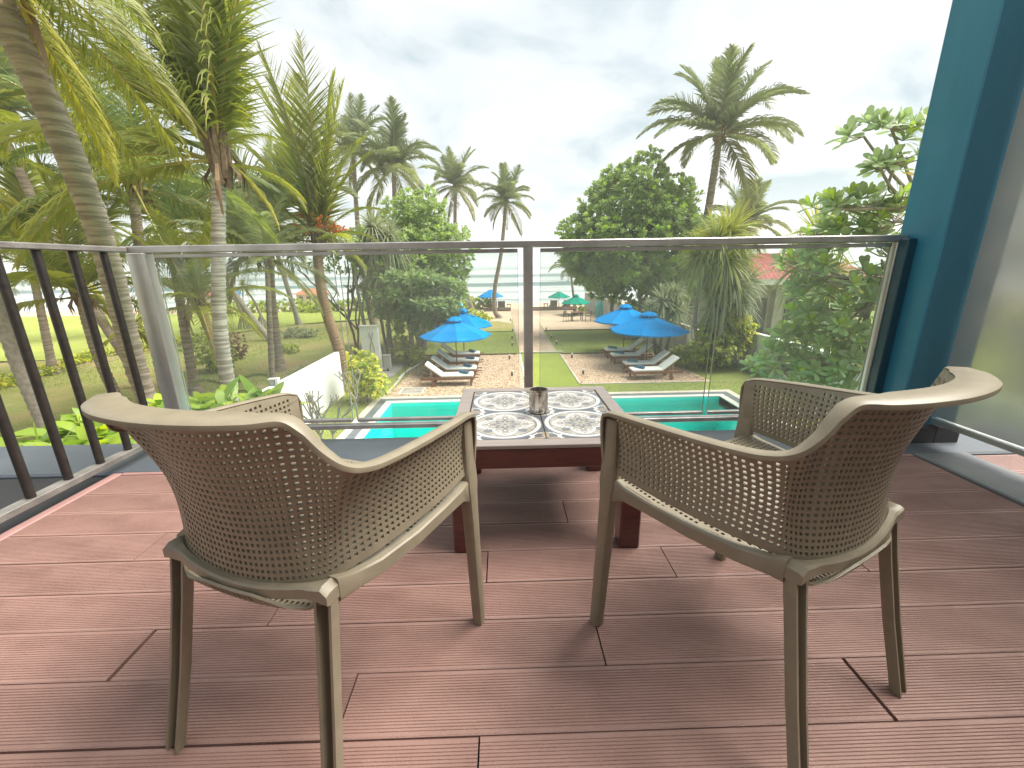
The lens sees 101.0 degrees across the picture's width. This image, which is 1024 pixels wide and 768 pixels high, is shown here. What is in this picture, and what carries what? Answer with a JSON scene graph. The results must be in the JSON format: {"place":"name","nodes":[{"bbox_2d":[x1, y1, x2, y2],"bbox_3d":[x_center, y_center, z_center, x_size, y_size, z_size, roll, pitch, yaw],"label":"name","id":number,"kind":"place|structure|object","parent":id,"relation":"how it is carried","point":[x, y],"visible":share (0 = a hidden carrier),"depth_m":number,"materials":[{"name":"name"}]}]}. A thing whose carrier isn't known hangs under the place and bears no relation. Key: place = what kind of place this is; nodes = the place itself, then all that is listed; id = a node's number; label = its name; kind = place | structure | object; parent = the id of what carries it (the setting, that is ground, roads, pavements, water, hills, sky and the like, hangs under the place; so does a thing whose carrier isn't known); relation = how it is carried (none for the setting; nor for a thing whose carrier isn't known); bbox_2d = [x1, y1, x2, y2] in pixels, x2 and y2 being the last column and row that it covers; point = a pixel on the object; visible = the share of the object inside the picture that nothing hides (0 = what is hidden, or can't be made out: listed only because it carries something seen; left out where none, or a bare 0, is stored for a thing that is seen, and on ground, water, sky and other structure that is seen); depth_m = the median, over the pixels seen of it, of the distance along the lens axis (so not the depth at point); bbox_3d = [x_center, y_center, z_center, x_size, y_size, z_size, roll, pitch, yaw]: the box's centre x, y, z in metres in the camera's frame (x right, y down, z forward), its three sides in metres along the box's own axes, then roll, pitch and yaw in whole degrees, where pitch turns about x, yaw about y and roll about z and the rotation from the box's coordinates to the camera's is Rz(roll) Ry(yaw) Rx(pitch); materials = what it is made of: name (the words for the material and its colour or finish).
{"place":"outdoors","nodes":[
{"label":"outdoors","id":0,"kind":"place"},
{"bbox_2d":[0,477,105,533],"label":"dark side roof","id":1,"kind":"structure","parent":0,"point":[11,492],"depth_m":1.91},
{"bbox_2d":[0,311,367,360],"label":"neighbour lawn","id":2,"kind":"structure","parent":0,"point":[74,330],"depth_m":34.95,"materials":[{"name":"plant"}]},
{"bbox_2d":[40,173,151,290],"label":"coconut palm","id":3,"kind":"object","parent":2,"relation":"on","point":[116,235],"visible":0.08,"depth_m":28.82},
{"bbox_2d":[238,279,266,330],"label":"stilt root tree","id":4,"kind":"object","parent":2,"relation":"on","point":[261,318],"visible":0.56,"depth_m":32.17,"materials":[{"name":"brown plant"}]},
{"bbox_2d":[231,189,304,324],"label":"coconut palm","id":5,"kind":"object","parent":2,"relation":"on","point":[297,319],"visible":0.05,"depth_m":34.92,"materials":[{"name":"brown plant"}]},
{"bbox_2d":[0,309,662,440],"bbox_3d":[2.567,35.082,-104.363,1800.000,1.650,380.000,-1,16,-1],"label":"ground","id":6,"kind":"structure","parent":0,"point":[62,399],"depth_m":20.27,"materials":[{"name":"plant"}]},
{"bbox_2d":[0,413,79,446],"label":"ginger plant","id":7,"kind":"object","parent":6,"relation":"on","point":[40,434],"visible":0.22,"depth_m":5.53,"materials":[{"name":"green plant"}]},
{"bbox_2d":[0,48,108,427],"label":"coconut palm","id":8,"kind":"object","parent":6,"relation":"on","point":[10,348],"visible":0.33,"depth_m":10.27,"materials":[{"name":"green plant"}]},
{"bbox_2d":[0,160,119,373],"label":"coconut palm","id":9,"kind":"object","parent":6,"relation":"on","point":[12,186],"visible":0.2,"depth_m":18.52,"materials":[{"name":"plant"}]},
{"bbox_2d":[0,44,145,361],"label":"coconut palm","id":10,"kind":"object","parent":6,"relation":"on","point":[22,176],"visible":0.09,"depth_m":15.09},
{"bbox_2d":[0,0,199,403],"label":"coconut palm","id":11,"kind":"object","parent":6,"relation":"on","point":[28,55],"visible":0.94,"depth_m":5.19,"materials":[{"name":"plant"}]},
{"bbox_2d":[0,332,204,389],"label":"hedge","id":12,"kind":"object","parent":6,"relation":"on","point":[82,357],"visible":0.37,"depth_m":20.84,"materials":[{"name":"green plant"}]},
{"bbox_2d":[0,152,208,395],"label":"coconut palm","id":13,"kind":"object","parent":6,"relation":"on","point":[63,276],"visible":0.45,"depth_m":10.97,"materials":[{"name":"plant"}]},
{"bbox_2d":[0,0,289,393],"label":"coconut palm","id":14,"kind":"object","parent":6,"relation":"on","point":[134,199],"visible":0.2,"depth_m":11.28,"materials":[{"name":"plant"}]},
{"bbox_2d":[0,55,306,397],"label":"coconut palm","id":15,"kind":"object","parent":6,"relation":"on","point":[190,362],"visible":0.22,"depth_m":13.99,"materials":[{"name":"plant"}]},
{"bbox_2d":[104,393,203,436],"bbox_3d":[-4.785,1.605,6.296,1.302,3.132,1.298,-1,16,-1],"label":"ginger plant","id":16,"kind":"object","parent":6,"relation":"on","point":[156,400],"visible":0.07,"depth_m":5.86,"materials":[{"name":"green plant"}]},
{"bbox_2d":[0,0,307,400],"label":"coconut palm","id":17,"kind":"object","parent":6,"relation":"on","point":[205,42],"visible":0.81,"depth_m":7.53,"materials":[{"name":"plant"}]},
{"bbox_2d":[90,205,291,368],"bbox_3d":[-8.858,-1.742,12.441,4.318,6.182,4.516,-1,16,-1],"label":"coconut palm","id":18,"kind":"object","parent":6,"relation":"on","point":[203,282],"visible":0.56,"depth_m":11.60,"materials":[{"name":"plant"}]},
{"bbox_2d":[144,176,266,340],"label":"coconut palm","id":19,"kind":"object","parent":6,"relation":"on","point":[243,305],"visible":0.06,"depth_m":27.32,"materials":[{"name":"green plant"}]},
{"bbox_2d":[175,327,238,372],"bbox_3d":[-14.242,-1.553,19.842,2.510,2.329,1.870,-1,16,-1],"label":"bush","id":20,"kind":"object","parent":6,"relation":"on","point":[208,360],"visible":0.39,"depth_m":19.50,"materials":[{"name":"green plant"}]},
{"bbox_2d":[186,376,248,410],"bbox_3d":[-4.418,1.455,6.614,1.376,3.236,1.658,-1,16,-1],"label":"ginger plant","id":21,"kind":"object","parent":6,"relation":"on","point":[221,394],"visible":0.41,"depth_m":6.14,"materials":[{"name":"green plant"}]},
{"bbox_2d":[200,331,248,358],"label":"dry hedge","id":22,"kind":"object","parent":6,"relation":"on","point":[238,347],"visible":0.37,"depth_m":22.52,"materials":[{"name":"green plant"}]},
{"bbox_2d":[191,373,270,399],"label":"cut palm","id":23,"kind":"object","parent":6,"relation":"on","point":[239,381],"visible":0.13,"depth_m":14.67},
{"bbox_2d":[164,181,340,385],"bbox_3d":[-8.450,-3.093,14.623,4.757,7.615,5.199,-8,17,-24],"label":"coconut palm","id":24,"kind":"object","parent":6,"relation":"on","point":[257,236],"visible":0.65,"depth_m":14.19,"materials":[{"name":"plant"}]},
{"bbox_2d":[205,375,308,412],"bbox_3d":[-4.015,1.423,6.830,1.327,3.168,1.244,-1,16,-1],"label":"ginger plant","id":25,"kind":"object","parent":6,"relation":"on","point":[252,390],"visible":0.22,"depth_m":6.62,"materials":[{"name":"green plant"}]},
{"bbox_2d":[153,130,366,371],"bbox_3d":[-10.040,-5.448,18.193,6.948,10.232,7.189,-1,16,-1],"label":"coconut palm","id":26,"kind":"object","parent":6,"relation":"on","point":[280,365],"visible":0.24,"depth_m":17.26,"materials":[{"name":"plant"}]},
{"bbox_2d":[209,29,390,385],"bbox_3d":[-8.467,-5.835,16.074,7.289,12.120,4.203,6,17,23],"label":"king coconut palm","id":27,"kind":"object","parent":6,"relation":"on","point":[302,161],"visible":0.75,"depth_m":15.10,"materials":[{"name":"plant"}]},
{"bbox_2d":[280,326,319,338],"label":"weed clump","id":28,"kind":"object","parent":6,"relation":"on","point":[304,334],"visible":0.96,"depth_m":29.05,"materials":[{"name":"green plant"}]},
{"bbox_2d":[262,352,343,423],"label":"boundary wall","id":29,"kind":"structure","parent":6,"relation":"on","point":[321,378],"depth_m":13.89,"materials":[{"name":"paint"}]},
{"bbox_2d":[301,390,358,438],"bbox_3d":[-4.583,1.075,10.230,1.594,1.919,0.946,5,17,21],"label":"bare frangipani","id":30,"kind":"object","parent":6,"relation":"on","point":[310,399],"visible":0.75,"depth_m":10.03,"materials":[{"name":"grey plant"}]},
{"bbox_2d":[298,259,366,359],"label":"bare tree","id":31,"kind":"object","parent":6,"relation":"on","point":[348,313],"visible":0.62,"depth_m":21.03,"materials":[{"name":"brown plant"}]},
{"bbox_2d":[303,225,383,324],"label":"slanting tree","id":32,"kind":"object","parent":6,"relation":"on","point":[355,269],"visible":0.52,"depth_m":19.49,"materials":[{"name":"green plant"}]},
{"bbox_2d":[334,368,365,417],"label":"thin tree","id":33,"kind":"object","parent":6,"relation":"on","point":[356,391],"visible":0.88,"depth_m":13.12,"materials":[{"name":"grey plant"}]},
{"bbox_2d":[313,91,388,324],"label":"coconut palm","id":34,"kind":"object","parent":6,"relation":"on","point":[354,126],"visible":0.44,"depth_m":30.35,"materials":[{"name":"plant"}]},
{"bbox_2d":[207,296,497,313],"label":"shore bushes","id":35,"kind":"object","parent":6,"relation":"on","point":[306,306],"visible":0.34,"depth_m":45.78,"materials":[{"name":"green plant"}]},
{"bbox_2d":[358,325,382,370],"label":"gate pillar","id":36,"kind":"structure","parent":6,"relation":"on","point":[370,337],"depth_m":19.10,"materials":[{"name":"grey"}]},
{"bbox_2d":[339,95,442,327],"bbox_3d":[-8.225,-11.600,30.863,6.775,15.103,6.993,-1,16,-1],"label":"coconut palm","id":37,"kind":"object","parent":6,"relation":"on","point":[392,149],"visible":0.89,"depth_m":29.00,"materials":[{"name":"plant"}]},
{"bbox_2d":[418,145,488,312],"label":"coconut palm","id":38,"kind":"object","parent":6,"relation":"on","point":[452,172],"visible":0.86,"depth_m":37.83,"materials":[{"name":"plant"}]},
{"bbox_2d":[397,329,650,355],"bbox_3d":[0.878,-2.663,26.475,14.600,0.180,8.250,-1,16,-1],"label":"timber bed edging","id":39,"kind":"object","parent":6,"relation":"on","point":[544,330],"visible":0.29,"depth_m":22.67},
{"bbox_2d":[386,353,701,396],"bbox_3d":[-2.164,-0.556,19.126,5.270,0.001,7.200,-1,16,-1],"label":"gravel bed","id":40,"kind":"object","parent":6,"relation":"on","point":[511,357],"visible":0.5,"depth_m":17.64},
{"bbox_2d":[420,361,478,386],"bbox_3d":[-2.485,-0.436,17.021,2.310,0.922,0.730,-1,16,-2],"label":"sun lounger","id":41,"kind":"object","parent":40,"relation":"on","point":[448,375],"visible":0.99,"depth_m":16.78,"materials":[{"name":"white wood"}]},
{"bbox_2d":[427,355,481,377],"bbox_3d":[-2.451,-0.756,18.148,2.310,0.922,0.730,-1,16,0],"label":"sun lounger","id":42,"kind":"object","parent":40,"relation":"on","point":[444,367],"visible":0.66,"depth_m":17.90,"materials":[{"name":"white wood"}]},
{"bbox_2d":[419,314,490,364],"bbox_3d":[-2.488,-1.782,18.720,2.910,2.610,2.910,-11,18,-31],"label":"umbrella","id":43,"kind":"object","parent":40,"relation":"on","point":[454,329],"visible":0.96,"depth_m":17.87,"materials":[{"name":"blue fabric"}]},
{"bbox_2d":[433,348,483,366],"bbox_3d":[-2.487,-1.185,19.668,2.310,0.922,0.730,-1,16,-1],"label":"sun lounger","id":44,"kind":"object","parent":40,"relation":"on","point":[450,359],"visible":0.67,"depth_m":19.42,"materials":[{"name":"white wood"}]},
{"bbox_2d":[437,343,483,357],"bbox_3d":[-2.553,-1.620,21.207,2.310,0.922,0.730,-1,16,-2],"label":"sun lounger","id":45,"kind":"object","parent":40,"relation":"on","point":[452,353],"visible":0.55,"depth_m":20.96,"materials":[{"name":"white wood"}]},
{"bbox_2d":[434,307,491,357],"bbox_3d":[-2.484,-2.610,21.500,2.864,2.690,2.864,-3,16,-7],"label":"umbrella","id":46,"kind":"object","parent":40,"relation":"on","point":[473,321],"visible":0.56,"depth_m":20.81,"materials":[{"name":"blue fabric"}]},
{"bbox_2d":[383,351,711,396],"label":"bed kerbs","id":47,"kind":"structure","parent":6,"relation":"on","point":[534,352],"depth_m":17.29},
{"bbox_2d":[523,353,580,386],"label":"lawn","id":48,"kind":"structure","parent":6,"relation":"on","point":[547,372],"depth_m":18.77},
{"bbox_2d":[364,397,755,437],"bbox_3d":[1.660,2.075,12.132,11.740,1.350,6.340,-1,16,-1],"label":"pool basin","id":49,"kind":"object","parent":6,"relation":"in","point":[625,405],"visible":0.19,"depth_m":15.06,"materials":[{"name":"liquid"}]},
{"bbox_2d":[354,394,772,438],"bbox_3d":[1.646,1.552,11.989,12.110,0.334,6.710,-1,16,-1],"label":"pool white coping","id":50,"kind":"object","parent":49,"relation":"on","point":[386,405],"visible":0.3,"depth_m":14.93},
{"bbox_2d":[336,390,791,438],"bbox_3d":[1.646,1.554,11.990,13.150,0.330,7.750,-1,16,-1],"label":"pool outer coping","id":51,"kind":"object","parent":6,"relation":"on","point":[345,433],"visible":0.12,"depth_m":15.45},
{"bbox_2d":[345,392,786,438],"bbox_3d":[1.646,1.558,11.991,12.670,0.322,7.270,-1,16,-1],"label":"pool slate coping","id":52,"kind":"object","parent":6,"relation":"on","point":[354,433],"visible":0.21,"depth_m":15.21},
{"bbox_2d":[584,292,690,359],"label":"boundary wall","id":53,"kind":"structure","parent":6,"relation":"on","point":[591,306],"depth_m":23.99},
{"bbox_2d":[691,329,958,424],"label":"boundary wall","id":54,"kind":"structure","parent":6,"relation":"on","point":[761,336],"depth_m":17.97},
{"bbox_2d":[730,313,759,367],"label":"golden vine","id":55,"kind":"object","parent":54,"relation":"on","point":[749,340],"visible":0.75,"depth_m":18.23,"materials":[{"name":"yellow plant"}]},
{"bbox_2d":[19,298,859,316],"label":"beach sand","id":56,"kind":"structure","parent":0,"point":[69,313],"depth_m":52.25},
{"bbox_2d":[11,259,885,311],"bbox_3d":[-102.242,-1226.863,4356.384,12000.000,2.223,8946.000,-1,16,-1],"label":"sea","id":57,"kind":"structure","parent":0,"point":[546,284],"depth_m":111.45,"materials":[{"name":"liquid"}]},
{"bbox_2d":[0,0,952,272],"label":"sky","id":58,"kind":"structure","parent":0,"point":[563,91],"materials":[{"name":"white"}]},
{"bbox_2d":[478,561,487,767],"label":"balcony slab","id":59,"kind":"structure","parent":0,"point":[479,742],"depth_m":0.91,"materials":[{"name":"black"}]},
{"bbox_2d":[0,454,913,541],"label":"deck edge board","id":60,"kind":"object","parent":59,"relation":"on","point":[38,517],"visible":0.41,"depth_m":1.82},
{"bbox_2d":[0,241,147,523],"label":"iron railing","id":61,"kind":"object","parent":60,"relation":"on","point":[33,497],"visible":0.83,"depth_m":1.81,"materials":[{"name":"metal"}]},
{"bbox_2d":[0,428,1021,478],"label":"concrete ledge","id":62,"kind":"object","parent":59,"relation":"on","point":[40,462],"visible":0.05,"depth_m":2.24,"materials":[{"name":"concrete"}]},
{"bbox_2d":[119,235,908,429],"bbox_3d":[0.049,-0.223,2.315,4.048,1.071,0.070,-1,16,-1],"label":"glass railing","id":63,"kind":"object","parent":62,"relation":"on","point":[149,296],"visible":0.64,"depth_m":2.20,"materials":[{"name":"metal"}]},
{"bbox_2d":[866,0,1023,442],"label":"corner column","id":64,"kind":"structure","parent":62,"relation":"on","point":[977,91],"depth_m":2.03,"materials":[{"name":"teal paint"}]},
{"bbox_2d":[0,457,1023,767],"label":"timber deck","id":65,"kind":"structure","parent":59,"relation":"on","point":[536,669],"depth_m":1.08,"materials":[{"name":"wood"}]},
{"bbox_2d":[81,392,484,767],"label":"armchair","id":66,"kind":"object","parent":65,"relation":"on","point":[259,513],"visible":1,"depth_m":0.72,"materials":[{"name":"plastic"}]},
{"bbox_2d":[452,386,640,551],"bbox_3d":[0.111,0.296,1.708,0.650,0.400,0.650,-1,16,-1],"label":"tile table","id":67,"kind":"object","parent":65,"relation":"on","point":[513,431],"visible":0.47,"depth_m":1.46,"materials":[{"name":"tile"}]},
{"bbox_2d":[529,386,547,413],"bbox_3d":[0.103,0.064,1.626,0.073,0.094,0.073,-1,16,-1],"label":"candle holder","id":68,"kind":"object","parent":67,"relation":"on","point":[538,399],"visible":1,"depth_m":1.60,"materials":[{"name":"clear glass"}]},
{"bbox_2d":[590,366,1002,767],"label":"armchair","id":69,"kind":"object","parent":65,"relation":"on","point":[815,506],"visible":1,"depth_m":0.77,"materials":[{"name":"plastic"}]},
{"bbox_2d":[914,452,1023,506],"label":"side sill","id":70,"kind":"structure","parent":59,"relation":"on","point":[1005,483],"depth_m":1.91,"materials":[{"name":"concrete"}]},
{"bbox_2d":[930,89,1023,456],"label":"frosted screen","id":71,"kind":"object","parent":70,"relation":"on","point":[989,338],"visible":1,"depth_m":1.96,"materials":[{"name":"grey glass"}]},
{"bbox_2d":[973,454,1023,475],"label":"neighbour deck","id":72,"kind":"structure","parent":59,"relation":"on","point":[1014,463],"depth_m":2.04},
{"bbox_2d":[510,309,555,352],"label":"garden path","id":73,"kind":"structure","parent":0,"point":[537,327],"depth_m":28.92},
{"bbox_2d":[468,309,614,329],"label":"sand terrace","id":74,"kind":"structure","parent":0,"point":[551,319],"depth_m":36.37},
{"bbox_2d":[474,162,534,318],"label":"coconut palm","id":75,"kind":"object","parent":74,"relation":"on","point":[506,188],"visible":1,"depth_m":35.16,"materials":[{"name":"plant"}]},
{"bbox_2d":[562,294,589,314],"bbox_3d":[5.971,-7.484,39.499,2.587,2.010,2.587,2,16,10],"label":"umbrella","id":76,"kind":"object","parent":74,"relation":"on","point":[575,299],"visible":0.86,"depth_m":38.81,"materials":[{"name":"green fabric"}]},
{"bbox_2d":[311,330,828,438],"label":"garden lawn","id":77,"kind":"structure","parent":0,"point":[730,374],"depth_m":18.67,"materials":[{"name":"green plant"}]},
{"bbox_2d":[55,408,136,444],"bbox_3d":[-5.293,1.698,5.856,1.145,3.208,1.310,-11,19,-31],"label":"ginger plant","id":78,"kind":"object","parent":77,"relation":"on","point":[80,438],"visible":0.27,"depth_m":5.28,"materials":[{"name":"green plant"}]},
{"bbox_2d":[341,347,393,402],"bbox_3d":[-5.097,-0.308,14.898,1.838,2.081,1.386,-1,16,-1],"label":"croton bush","id":79,"kind":"object","parent":77,"relation":"on","point":[365,388],"visible":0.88,"depth_m":14.62,"materials":[{"name":"yellow plant"}]},
{"bbox_2d":[345,200,415,357],"bbox_3d":[-6.330,-4.919,20.684,3.860,7.962,3.162,-1,16,-1],"label":"pandanus","id":80,"kind":"object","parent":77,"relation":"on","point":[373,227],"visible":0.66,"depth_m":20.10,"materials":[{"name":"green plant"}]},
{"bbox_2d":[378,363,405,376],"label":"gate paving","id":81,"kind":"structure","parent":77,"relation":"on","point":[394,370],"depth_m":19.47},
{"bbox_2d":[389,319,426,365],"bbox_3d":[-5.052,-1.975,20.407,1.905,2.287,1.343,-1,16,-1],"label":"bush","id":82,"kind":"object","parent":77,"relation":"on","point":[414,355],"visible":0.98,"depth_m":20.36,"materials":[{"name":"green plant"}]},
{"bbox_2d":[380,224,436,344],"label":"slanting tree","id":83,"kind":"object","parent":77,"relation":"on","point":[411,266],"visible":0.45,"depth_m":21.22,"materials":[{"name":"green plant"}]},
{"bbox_2d":[366,267,473,358],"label":"broadleaf tree","id":84,"kind":"object","parent":77,"relation":"on","point":[430,312],"visible":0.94,"depth_m":19.72,"materials":[{"name":"green plant"}]},
{"bbox_2d":[360,183,481,348],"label":"broadleaf tree","id":85,"kind":"object","parent":77,"relation":"on","point":[411,217],"visible":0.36,"depth_m":22.91,"materials":[{"name":"green plant"}]},
{"bbox_2d":[562,353,708,382],"bbox_3d":[5.316,-0.847,19.739,5.240,0.001,5.800,-1,16,-1],"label":"gravel bed","id":86,"kind":"object","parent":77,"relation":"on","point":[696,375],"visible":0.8,"depth_m":18.35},
{"bbox_2d":[594,303,640,346],"bbox_3d":[5.883,-2.916,22.078,3.049,2.710,3.049,3,16,15],"label":"umbrella","id":87,"kind":"object","parent":86,"relation":"on","point":[625,312],"visible":0.74,"depth_m":21.34,"materials":[{"name":"blue fabric"}]},
{"bbox_2d":[600,338,647,357],"bbox_3d":[5.679,-1.845,21.544,2.310,0.922,0.730,-1,16,1],"label":"sun lounger","id":88,"kind":"object","parent":86,"relation":"on","point":[633,346],"visible":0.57,"depth_m":21.31,"materials":[{"name":"white wood"}]},
{"bbox_2d":[608,342,654,363],"bbox_3d":[5.708,-1.491,20.294,2.310,0.922,0.730,-1,16,0],"label":"sun lounger","id":89,"kind":"object","parent":86,"relation":"on","point":[640,353],"visible":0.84,"depth_m":20.05,"materials":[{"name":"white wood"}]},
{"bbox_2d":[617,349,673,372],"bbox_3d":[5.849,-1.004,18.564,2.310,0.922,0.730,-1,16,-1],"label":"sun lounger","id":90,"kind":"object","parent":86,"relation":"on","point":[658,358],"visible":0.64,"depth_m":18.35,"materials":[{"name":"white wood"}]},
{"bbox_2d":[610,309,689,359],"bbox_3d":[6.171,-2.071,19.205,3.234,2.640,3.234,-14,20,-39],"label":"umbrella","id":91,"kind":"object","parent":86,"relation":"on","point":[649,323],"visible":0.91,"depth_m":18.31,"materials":[{"name":"blue fabric"}]},
{"bbox_2d":[623,355,682,380],"bbox_3d":[5.825,-0.690,17.456,2.310,0.922,0.730,-2,16,-3],"label":"sun lounger","id":92,"kind":"object","parent":86,"relation":"on","point":[663,367],"visible":0.99,"depth_m":17.22,"materials":[{"name":"white wood"}]},
{"bbox_2d":[554,144,717,339],"bbox_3d":[7.830,-8.774,26.887,10.410,11.718,8.148,-1,16,-1],"label":"broadleaf tree","id":93,"kind":"object","parent":77,"relation":"on","point":[651,207],"visible":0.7,"depth_m":24.62,"materials":[{"name":"green plant"}]},
{"bbox_2d":[639,278,693,355],"bbox_3d":[7.452,-3.139,20.490,2.994,4.260,2.554,-1,16,-1],"label":"pandanus","id":94,"kind":"object","parent":77,"relation":"on","point":[671,308],"visible":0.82,"depth_m":20.12,"materials":[{"name":"green plant"}]},
{"bbox_2d":[666,313,751,370],"bbox_3d":[8.882,-1.895,18.831,3.642,2.815,2.439,3,16,15],"label":"vine bush","id":95,"kind":"object","parent":77,"relation":"on","point":[690,356],"visible":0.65,"depth_m":18.45,"materials":[{"name":"green plant"}]},
{"bbox_2d":[666,189,769,367],"bbox_3d":[8.591,-4.038,17.568,4.174,7.522,3.502,-1,16,-1],"label":"pandanus","id":96,"kind":"object","parent":77,"relation":"on","point":[729,225],"visible":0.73,"depth_m":16.96,"materials":[{"name":"green plant"}]},
{"bbox_2d":[678,263,772,359],"bbox_3d":[9.156,-3.021,18.074,3.912,5.290,3.042,-1,16,-1],"label":"pandanus","id":97,"kind":"object","parent":77,"relation":"on","point":[746,304],"visible":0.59,"depth_m":17.66,"materials":[{"name":"green plant"}]},
{"bbox_2d":[753,199,863,402],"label":"tree","id":98,"kind":"object","parent":77,"relation":"on","point":[841,272],"visible":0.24,"depth_m":12.66,"materials":[{"name":"green plant"}]},
{"bbox_2d":[739,105,928,404],"bbox_3d":[6.442,-1.097,8.170,3.331,7.065,2.852,-1,16,-1],"label":"leaf tree","id":99,"kind":"object","parent":77,"relation":"on","point":[816,366],"visible":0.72,"depth_m":7.50,"materials":[{"name":"green plant"}]},
{"bbox_2d":[634,306,874,349],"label":"neighbour lawn","id":100,"kind":"structure","parent":0,"point":[698,327],"depth_m":30.84,"materials":[{"name":"green plant"}]},
{"bbox_2d":[636,42,810,336],"bbox_3d":[12.052,-11.037,26.020,8.945,16.036,7.163,4,16,16],"label":"coconut palm","id":101,"kind":"object","parent":100,"relation":"on","point":[725,109],"visible":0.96,"depth_m":23.44,"materials":[{"name":"plant"}]},
{"bbox_2d":[712,176,802,253],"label":"coconut palm","id":102,"kind":"object","parent":100,"relation":"on","point":[761,206],"visible":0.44,"depth_m":29.45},
{"bbox_2d":[682,253,881,335],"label":"neighbour house","id":103,"kind":"structure","parent":100,"relation":"on","point":[766,315],"depth_m":26.49,"materials":[{"name":"red tile"}]},
{"bbox_2d":[751,298,793,334],"bbox_3d":[16.595,-4.259,26.799,3.300,2.400,0.070,-1,16,-1],"label":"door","id":104,"kind":"structure","parent":103,"relation":"in","point":[760,330],"depth_m":26.69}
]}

